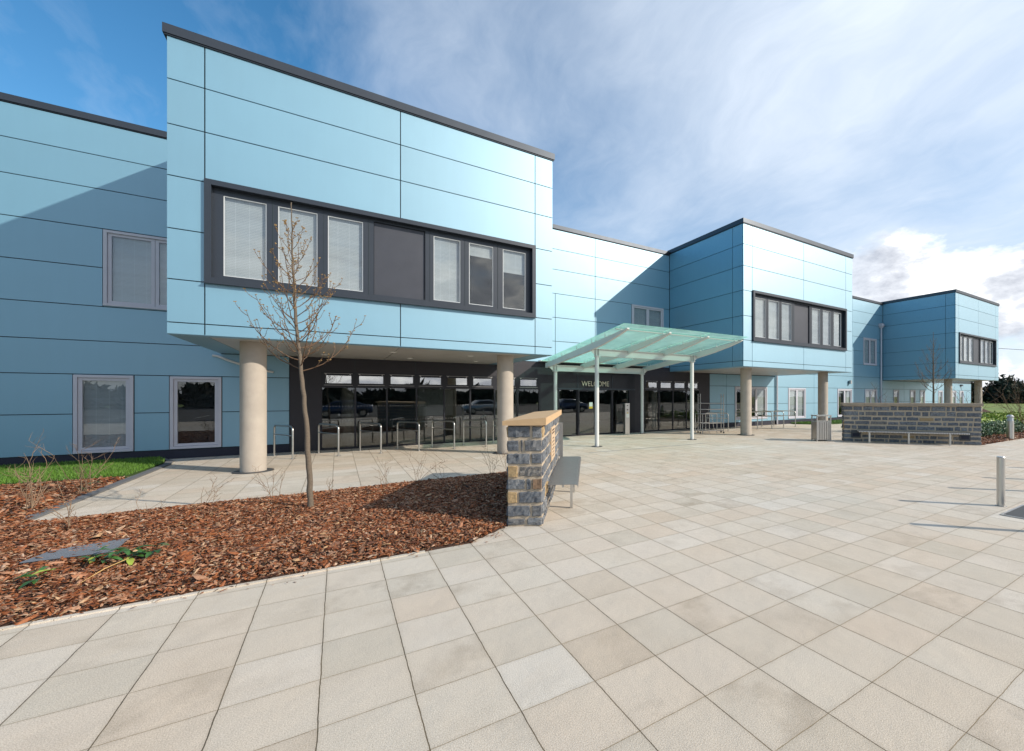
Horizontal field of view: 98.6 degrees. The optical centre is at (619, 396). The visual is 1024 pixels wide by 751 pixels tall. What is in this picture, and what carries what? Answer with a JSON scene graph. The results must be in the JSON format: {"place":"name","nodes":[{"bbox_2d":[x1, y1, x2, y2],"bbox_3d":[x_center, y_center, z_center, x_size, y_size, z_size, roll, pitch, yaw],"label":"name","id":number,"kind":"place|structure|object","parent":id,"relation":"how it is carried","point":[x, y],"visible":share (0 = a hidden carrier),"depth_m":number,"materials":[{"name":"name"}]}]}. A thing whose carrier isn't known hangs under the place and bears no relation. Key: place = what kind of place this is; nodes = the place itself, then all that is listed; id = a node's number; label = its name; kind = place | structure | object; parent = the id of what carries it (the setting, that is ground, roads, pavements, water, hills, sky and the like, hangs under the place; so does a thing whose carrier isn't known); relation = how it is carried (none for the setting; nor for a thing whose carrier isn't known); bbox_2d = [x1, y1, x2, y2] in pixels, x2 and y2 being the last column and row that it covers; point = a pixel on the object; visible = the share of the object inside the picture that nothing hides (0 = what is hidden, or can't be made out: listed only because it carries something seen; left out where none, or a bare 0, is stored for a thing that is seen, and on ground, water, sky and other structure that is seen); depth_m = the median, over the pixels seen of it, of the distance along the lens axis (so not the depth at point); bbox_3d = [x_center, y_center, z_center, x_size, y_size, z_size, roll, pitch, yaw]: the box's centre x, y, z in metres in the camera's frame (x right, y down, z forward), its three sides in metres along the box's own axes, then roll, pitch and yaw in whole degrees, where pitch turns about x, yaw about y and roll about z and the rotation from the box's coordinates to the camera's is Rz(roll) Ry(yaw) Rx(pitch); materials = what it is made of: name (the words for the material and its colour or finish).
{"place":"outdoors","nodes":[
{"label":"outdoors","id":0,"kind":"place"},
{"bbox_2d":[0,456,164,484],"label":"lawn","id":1,"kind":"structure","parent":0,"point":[134,473],"depth_m":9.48,"materials":[{"name":"green plant"}]},
{"bbox_2d":[0,471,507,629],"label":"mulch","id":2,"kind":"object","parent":0,"point":[134,525],"visible":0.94,"depth_m":5.34,"materials":[{"name":"brown plant"}]},
{"bbox_2d":[1,429,57,508],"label":"dry plant","id":3,"kind":"object","parent":2,"relation":"on","point":[32,503],"visible":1,"depth_m":6.67,"materials":[{"name":"brown plant"}]},
{"bbox_2d":[0,566,60,588],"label":"evergreen plant","id":4,"kind":"object","parent":2,"relation":"on","point":[33,581],"visible":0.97,"depth_m":3.90,"materials":[{"name":"green plant"}]},
{"bbox_2d":[36,478,80,527],"bbox_3d":[-7.214,1.428,5.583,0.584,0.748,0.326,0,0,23],"label":"dry plant","id":5,"kind":"object","parent":2,"relation":"on","point":[68,521],"visible":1,"depth_m":5.60,"materials":[{"name":"beige plant"}]},
{"bbox_2d":[27,436,118,491],"bbox_3d":[-9.843,1.208,7.791,0.606,1.190,1.053,0,0,45],"label":"dry plant","id":6,"kind":"object","parent":2,"relation":"on","point":[82,473],"visible":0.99,"depth_m":7.88,"materials":[{"name":"brown plant"}]},
{"bbox_2d":[20,538,129,564],"bbox_3d":[-5.873,1.683,4.663,0.664,0.037,0.534,0,0,-33],"label":"stone slab","id":7,"kind":"object","parent":2,"relation":"on","point":[67,553],"visible":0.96,"depth_m":4.62,"materials":[{"name":"grey stone"}]},
{"bbox_2d":[73,545,154,584],"bbox_3d":[-5.218,1.656,4.293,0.595,0.152,0.684,0,0,6],"label":"evergreen plant","id":8,"kind":"object","parent":2,"relation":"on","point":[94,556],"visible":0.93,"depth_m":4.39,"materials":[{"name":"green plant"}]},
{"bbox_2d":[113,543,169,565],"bbox_3d":[-4.978,1.648,4.488,0.385,0.168,0.296,0,0,-33],"label":"evergreen plant","id":9,"kind":"object","parent":2,"relation":"on","point":[130,561],"visible":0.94,"depth_m":4.48,"materials":[{"name":"green plant"}]},
{"bbox_2d":[201,475,237,504],"bbox_3d":[-6.428,1.520,6.913,0.265,0.563,0.466,0,0,11],"label":"dry plant","id":10,"kind":"object","parent":2,"relation":"on","point":[214,491],"visible":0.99,"depth_m":6.82,"materials":[{"name":"beige plant"}]},
{"bbox_2d":[252,465,284,497],"bbox_3d":[-5.957,1.466,7.282,0.481,0.670,0.343,0,0,-23],"label":"dry plant","id":11,"kind":"object","parent":2,"relation":"on","point":[282,476],"visible":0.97,"depth_m":7.31,"materials":[{"name":"beige plant"}]},
{"bbox_2d":[233,202,365,506],"bbox_3d":[-4.937,-0.560,6.537,1.535,4.722,1.120,0,0,3],"label":"bare tree","id":12,"kind":"object","parent":2,"relation":"on","point":[309,488],"visible":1,"depth_m":6.52,"materials":[{"name":"brown plant"}]},
{"bbox_2d":[374,456,390,484],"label":"dry plant","id":13,"kind":"object","parent":2,"relation":"on","point":[386,471],"visible":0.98,"depth_m":8.33,"materials":[{"name":"beige plant"}]},
{"bbox_2d":[395,445,444,480],"bbox_3d":[-4.104,1.399,8.661,1.068,0.807,0.598,0,0,16],"label":"dry plant","id":14,"kind":"object","parent":2,"relation":"on","point":[421,465],"visible":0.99,"depth_m":8.68,"materials":[{"name":"brown plant"}]},
{"bbox_2d":[480,442,500,473],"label":"dry plant","id":15,"kind":"object","parent":2,"relation":"on","point":[488,459],"visible":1,"depth_m":9.71,"materials":[{"name":"brown plant"}]},
{"bbox_2d":[0,424,1023,750],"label":"paving","id":16,"kind":"structure","parent":0,"point":[782,588],"depth_m":3.37,"materials":[{"name":"beige stone"}]},
{"bbox_2d":[23,458,172,522],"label":"kerb","id":17,"kind":"structure","parent":16,"relation":"on","point":[168,462],"depth_m":8.13,"materials":[{"name":"concrete"}]},
{"bbox_2d":[0,550,424,630],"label":"bed edging","id":18,"kind":"object","parent":16,"relation":"on","point":[171,597],"visible":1,"depth_m":3.89,"materials":[{"name":"concrete"}]},
{"bbox_2d":[272,424,295,458],"bbox_3d":[-9.894,1.323,12.645,1.356,0.955,0.139,0,0,31],"label":"cycle stand","id":19,"kind":"object","parent":16,"relation":"on","point":[292,428],"visible":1,"depth_m":12.56,"materials":[{"name":"silver metal"}]},
{"bbox_2d":[318,423,340,455],"bbox_3d":[-8.974,1.323,13.248,1.356,0.955,0.139,0,0,31],"label":"cycle stand","id":20,"kind":"object","parent":16,"relation":"on","point":[338,433],"visible":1,"depth_m":13.17,"materials":[{"name":"silver metal"}]},
{"bbox_2d":[358,422,381,452],"bbox_3d":[-8.038,1.323,13.863,1.356,0.955,0.139,0,0,31],"label":"cycle stand","id":21,"kind":"object","parent":16,"relation":"on","point":[360,430],"visible":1,"depth_m":13.85,"materials":[{"name":"silver metal"}]},
{"bbox_2d":[395,421,420,450],"bbox_3d":[-7.118,1.323,14.466,1.356,0.955,0.139,0,0,31],"label":"cycle stand","id":22,"kind":"object","parent":16,"relation":"on","point":[418,430],"visible":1,"depth_m":14.32,"materials":[{"name":"silver metal"}]},
{"bbox_2d":[430,420,455,448],"bbox_3d":[-6.189,1.323,15.074,1.356,0.955,0.139,0,0,31],"label":"cycle stand","id":23,"kind":"object","parent":16,"relation":"on","point":[432,428],"visible":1,"depth_m":15.12,"materials":[{"name":"silver metal"}]},
{"bbox_2d":[462,419,487,446],"bbox_3d":[-5.278,1.323,15.672,1.356,0.955,0.139,0,0,31],"label":"cycle stand","id":24,"kind":"object","parent":16,"relation":"on","point":[475,427],"visible":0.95,"depth_m":15.65,"materials":[{"name":"silver metal"}]},
{"bbox_2d":[492,418,496,442],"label":"cycle stand","id":25,"kind":"object","parent":16,"relation":"on","point":[493,429],"visible":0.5,"depth_m":16.58,"materials":[{"name":"silver metal"}]},
{"bbox_2d":[502,410,562,526],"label":"stone bench wall","id":26,"kind":"structure","parent":16,"relation":"on","point":[535,445],"depth_m":5.94,"materials":[{"name":"stone"}]},
{"bbox_2d":[548,456,580,507],"bbox_3d":[-0.968,1.563,7.996,0.470,0.466,3.050,0,0,-4],"label":"slatted bench","id":27,"kind":"object","parent":26,"relation":"attached to","point":[566,471],"visible":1,"depth_m":7.41,"materials":[{"name":"metal"}]},
{"bbox_2d":[623,403,629,434],"bbox_3d":[0.344,1.065,20.310,0.250,1.470,0.169,0,0,-33],"label":"access post","id":28,"kind":"object","parent":16,"relation":"on","point":[626,418],"visible":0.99,"depth_m":20.25,"materials":[{"name":"silver metal"}]},
{"bbox_2d":[538,323,747,446],"bbox_3d":[0.675,-0.206,17.253,5.650,4.011,6.604,0,0,-33],"label":"entrance canopy","id":29,"kind":"object","parent":16,"relation":"on","point":[622,347],"visible":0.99,"depth_m":16.49,"materials":[{"name":"teal glass"}]},
{"bbox_2d":[590,443,702,452],"bbox_3d":[1.274,1.795,15.108,5.300,0.002,0.070,0,0,-33],"label":"drain channel","id":30,"kind":"object","parent":16,"relation":"on","point":[642,448],"visible":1,"depth_m":14.74,"materials":[{"name":"metal"}]},
{"bbox_2d":[695,413,716,433],"bbox_3d":[4.208,1.317,20.846,0.945,0.966,0.505,0,0,-14],"label":"tube trolley","id":31,"kind":"object","parent":16,"relation":"on","point":[709,423],"visible":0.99,"depth_m":20.78,"materials":[{"name":"silver metal"}]},
{"bbox_2d":[697,394,724,433],"bbox_3d":[4.470,0.840,20.987,1.230,1.920,0.460,0,0,-4],"label":"tube trolley","id":32,"kind":"object","parent":16,"relation":"on","point":[700,403],"visible":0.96,"depth_m":20.80,"materials":[{"name":"silver metal"}]},
{"bbox_2d":[705,412,728,430],"bbox_3d":[5.100,1.323,22.477,1.356,0.955,0.139,0,0,31],"label":"cycle stand","id":33,"kind":"object","parent":16,"relation":"on","point":[722,418],"visible":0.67,"depth_m":22.35,"materials":[{"name":"silver metal"}]},
{"bbox_2d":[735,411,757,428],"bbox_3d":[7.015,1.323,23.733,1.356,0.955,0.139,0,0,31],"label":"cycle stand","id":34,"kind":"object","parent":16,"relation":"on","point":[739,416],"visible":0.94,"depth_m":23.92,"materials":[{"name":"silver metal"}]},
{"bbox_2d":[752,411,771,427],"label":"cycle stand","id":35,"kind":"object","parent":16,"relation":"on","point":[765,416],"visible":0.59,"depth_m":24.22,"materials":[{"name":"silver metal"}]},
{"bbox_2d":[762,411,784,427],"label":"cycle stand","id":36,"kind":"object","parent":16,"relation":"on","point":[777,411],"visible":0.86,"depth_m":24.73,"materials":[{"name":"silver metal"}]},
{"bbox_2d":[773,410,795,426],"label":"cycle stand","id":37,"kind":"object","parent":16,"relation":"on","point":[784,415],"visible":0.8,"depth_m":25.57,"materials":[{"name":"silver metal"}]},
{"bbox_2d":[811,415,831,440],"bbox_3d":[8.162,1.278,17.370,0.600,1.045,0.520,0,0,0],"label":"litter bin","id":38,"kind":"object","parent":16,"relation":"on","point":[820,430],"visible":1,"depth_m":17.14,"materials":[{"name":"silver metal"}]},
{"bbox_2d":[840,403,983,444],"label":"stone bench wall","id":39,"kind":"structure","parent":16,"relation":"on","point":[948,417],"depth_m":16.39,"materials":[{"name":"stone"}]},
{"bbox_2d":[857,430,969,444],"bbox_3d":[11.000,1.563,16.199,3.550,0.466,0.480,0,0,19],"label":"slatted bench","id":40,"kind":"object","parent":39,"relation":"attached to","point":[916,432],"visible":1,"depth_m":16.09,"materials":[{"name":"silver metal"}]},
{"bbox_2d":[995,456,1006,506],"bbox_3d":[6.261,1.394,7.047,0.150,0.812,0.150,0,0,-33],"label":"bollard","id":41,"kind":"object","parent":16,"relation":"on","point":[1000,481],"visible":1,"depth_m":7.01,"materials":[{"name":"silver metal"}]},
{"bbox_2d":[1000,505,1023,518],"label":"manhole cover","id":42,"kind":"object","parent":16,"relation":"in","point":[1017,512],"visible":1,"depth_m":6.60,"materials":[{"name":"metal"}]},
{"bbox_2d":[0,0,1023,386],"label":"sky","id":43,"kind":"structure","parent":0,"point":[888,134],"materials":[{"name":"blue"}]},
{"bbox_2d":[85,402,1023,457],"bbox_3d":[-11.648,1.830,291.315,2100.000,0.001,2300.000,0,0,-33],"label":"ground","id":44,"kind":"structure","parent":0,"point":[991,408],"depth_m":69.83,"materials":[{"name":"green plant"}]},
{"bbox_2d":[0,22,999,473],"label":"office building","id":45,"kind":"structure","parent":44,"relation":"on","point":[460,268],"depth_m":11.99,"materials":[{"name":"metal"}]},
{"bbox_2d":[73,375,133,453],"bbox_3d":[-13.986,0.475,11.672,1.090,2.090,0.150,0,0,-33],"label":"window","id":46,"kind":"structure","parent":45,"relation":"in","point":[103,405],"depth_m":11.69,"materials":[{"name":"grey glass"}]},
{"bbox_2d":[103,229,167,309],"bbox_3d":[-13.179,-3.490,12.202,1.960,2.060,0.150,0,0,-33],"label":"window","id":47,"kind":"structure","parent":45,"relation":"in","point":[134,265],"depth_m":12.01,"materials":[{"name":"grey glass"}]},
{"bbox_2d":[170,376,221,448],"bbox_3d":[-12.466,0.475,12.666,1.100,2.090,0.145,0,0,-33],"label":"window","id":48,"kind":"structure","parent":45,"relation":"in","point":[174,380],"depth_m":12.58,"materials":[{"name":"grey metal"}]},
{"bbox_2d":[203,178,536,317],"bbox_3d":[-5.781,-3.518,11.297,7.468,2.225,0.445,0,0,-33],"label":"ribbon window","id":49,"kind":"structure","parent":45,"relation":"in","point":[378,257],"depth_m":10.72,"materials":[{"name":"black glass"}]},
{"bbox_2d":[578,390,594,434],"bbox_3d":[-1.494,0.735,19.731,0.900,2.070,0.038,0,0,-33],"label":"door","id":50,"kind":"structure","parent":45,"relation":"in","point":[590,403],"depth_m":19.80,"materials":[{"name":"clear glass"}]},
{"bbox_2d":[631,304,663,326],"bbox_3d":[1.431,-3.500,21.781,2.000,2.080,0.150,0,0,-33],"label":"window","id":51,"kind":"structure","parent":45,"relation":"in","point":[640,315],"depth_m":21.76,"materials":[{"name":"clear glass"}]},
{"bbox_2d":[735,387,767,419],"bbox_3d":[8.004,0.405,26.091,2.900,1.950,0.150,0,0,-33],"label":"window","id":52,"kind":"structure","parent":45,"relation":"in","point":[760,392],"depth_m":26.60,"materials":[{"name":"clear glass"}]},
{"bbox_2d":[788,388,805,418],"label":"window","id":53,"kind":"structure","parent":45,"relation":"in","point":[796,396],"depth_m":28.59,"materials":[{"name":"clear glass"}]},
{"bbox_2d":[752,290,847,350],"bbox_3d":[8.861,-3.518,20.899,7.468,2.225,0.445,0,0,-33],"label":"ribbon window","id":54,"kind":"structure","parent":45,"relation":"in","point":[804,323],"depth_m":20.72,"materials":[{"name":"black glass"}]},
{"bbox_2d":[837,389,851,416],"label":"window","id":55,"kind":"structure","parent":45,"relation":"in","point":[845,392],"depth_m":31.72,"materials":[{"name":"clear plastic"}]},
{"bbox_2d":[863,337,876,365],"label":"window","id":56,"kind":"structure","parent":45,"relation":"in","point":[865,340],"depth_m":33.69,"materials":[{"name":"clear glass"}]},
{"bbox_2d":[865,389,876,402],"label":"window","id":57,"kind":"structure","parent":45,"relation":"in","point":[873,399],"depth_m":33.80,"materials":[{"name":"clear glass"}]},
{"bbox_2d":[893,390,898,402],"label":"window","id":58,"kind":"structure","parent":45,"relation":"in","point":[897,391],"depth_m":36.23,"materials":[{"name":"clear glass"}]},
{"bbox_2d":[910,390,915,402],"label":"window","id":59,"kind":"structure","parent":45,"relation":"in","point":[911,391],"depth_m":37.88,"materials":[{"name":"clear glass"}]},
{"bbox_2d":[920,390,924,402],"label":"window","id":60,"kind":"structure","parent":45,"relation":"in","point":[922,392],"depth_m":38.95,"materials":[{"name":"clear glass"}]},
{"bbox_2d":[938,391,942,402],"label":"window","id":61,"kind":"structure","parent":45,"relation":"in","point":[940,393],"depth_m":41.02,"materials":[{"name":"clear glass"}]},
{"bbox_2d":[952,391,955,402],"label":"window","id":62,"kind":"structure","parent":45,"relation":"in","point":[952,391],"depth_m":42.73,"materials":[{"name":"clear glass"}]},
{"bbox_2d":[959,391,963,402],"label":"window","id":63,"kind":"structure","parent":45,"relation":"in","point":[961,392],"depth_m":43.75,"materials":[{"name":"clear glass"}]},
{"bbox_2d":[958,332,996,366],"bbox_3d":[27.585,-3.518,33.176,7.468,2.225,0.445,0,0,-33],"label":"ribbon window","id":64,"kind":"structure","parent":45,"relation":"in","point":[984,349],"depth_m":33.36,"materials":[{"name":"black glass"}]},
{"bbox_2d":[971,374,1023,403],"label":"wood","id":65,"kind":"object","parent":44,"relation":"on","point":[993,388],"visible":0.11,"depth_m":110.01,"materials":[{"name":"green plant"}]},
{"bbox_2d":[791,412,998,424],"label":"lawn","id":66,"kind":"structure","parent":0,"point":[841,423],"depth_m":27.73,"materials":[{"name":"green plant"}]},
{"bbox_2d":[791,419,841,423],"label":"grass","id":67,"kind":"structure","parent":66,"relation":"on","point":[832,421],"depth_m":28.27,"materials":[{"name":"green plant"}]},
{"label":"soil","id":68,"kind":"structure","parent":0,"visible":0},
{"bbox_2d":[870,383,898,402],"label":"bare shrub","id":69,"kind":"object","parent":68,"relation":"on","point":[878,396],"visible":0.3,"depth_m":18.88,"materials":[{"name":"brown plant"}]},
{"bbox_2d":[841,411,1023,427],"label":"groundcover","id":70,"kind":"object","parent":68,"relation":"on","point":[994,416],"visible":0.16,"depth_m":27.00,"materials":[{"name":"green plant"}]},
{"bbox_2d":[915,333,952,402],"bbox_3d":[15.126,-0.649,20.706,1.728,4.902,1.371,0,0,10],"label":"bare tree","id":71,"kind":"object","parent":68,"relation":"on","point":[933,383],"visible":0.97,"depth_m":20.65,"materials":[{"name":"brown plant"}]},
{"bbox_2d":[946,383,1003,410],"bbox_3d":[16.569,0.448,20.112,2.609,2.719,1.799,0,0,-33],"label":"bare shrub","id":72,"kind":"object","parent":68,"relation":"on","point":[971,397],"visible":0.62,"depth_m":19.95,"materials":[{"name":"brown plant"}]},
{"bbox_2d":[981,424,993,436],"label":"leafy shrub","id":73,"kind":"object","parent":68,"relation":"on","point":[984,430],"visible":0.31,"depth_m":17.87,"materials":[{"name":"green plant"}]},
{"bbox_2d":[981,422,993,434],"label":"leafy shrub","id":74,"kind":"object","parent":68,"relation":"on","point":[990,428],"visible":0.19,"depth_m":18.65,"materials":[{"name":"green plant"}]},
{"bbox_2d":[983,420,1005,431],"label":"leafy shrub","id":75,"kind":"object","parent":68,"relation":"on","point":[996,423],"visible":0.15,"depth_m":19.98,"materials":[{"name":"green plant"}]},
{"bbox_2d":[985,421,1005,434],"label":"leafy shrub","id":76,"kind":"object","parent":68,"relation":"on","point":[999,429],"visible":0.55,"depth_m":19.10,"materials":[{"name":"green plant"}]},
{"bbox_2d":[974,376,1023,422],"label":"bare shrub","id":77,"kind":"object","parent":68,"relation":"on","point":[1022,419],"visible":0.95,"depth_m":24.96,"materials":[{"name":"brown plant"}]},
{"bbox_2d":[981,426,1023,444],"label":"mulch","id":78,"kind":"object","parent":68,"relation":"on","point":[1001,437],"visible":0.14,"depth_m":17.77,"materials":[{"name":"brown plant"}]},
{"bbox_2d":[1006,415,1013,439],"bbox_3d":[16.195,1.285,17.794,0.250,1.030,0.250,0,0,-33],"label":"light bollard","id":79,"kind":"object","parent":68,"relation":"on","point":[1009,428],"visible":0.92,"depth_m":17.71,"materials":[{"name":"silver metal"}]},
{"bbox_2d":[1001,419,1023,431],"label":"leafy shrub","id":80,"kind":"object","parent":68,"relation":"on","point":[1018,424],"visible":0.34,"depth_m":20.26,"materials":[{"name":"green plant"}]}
]}

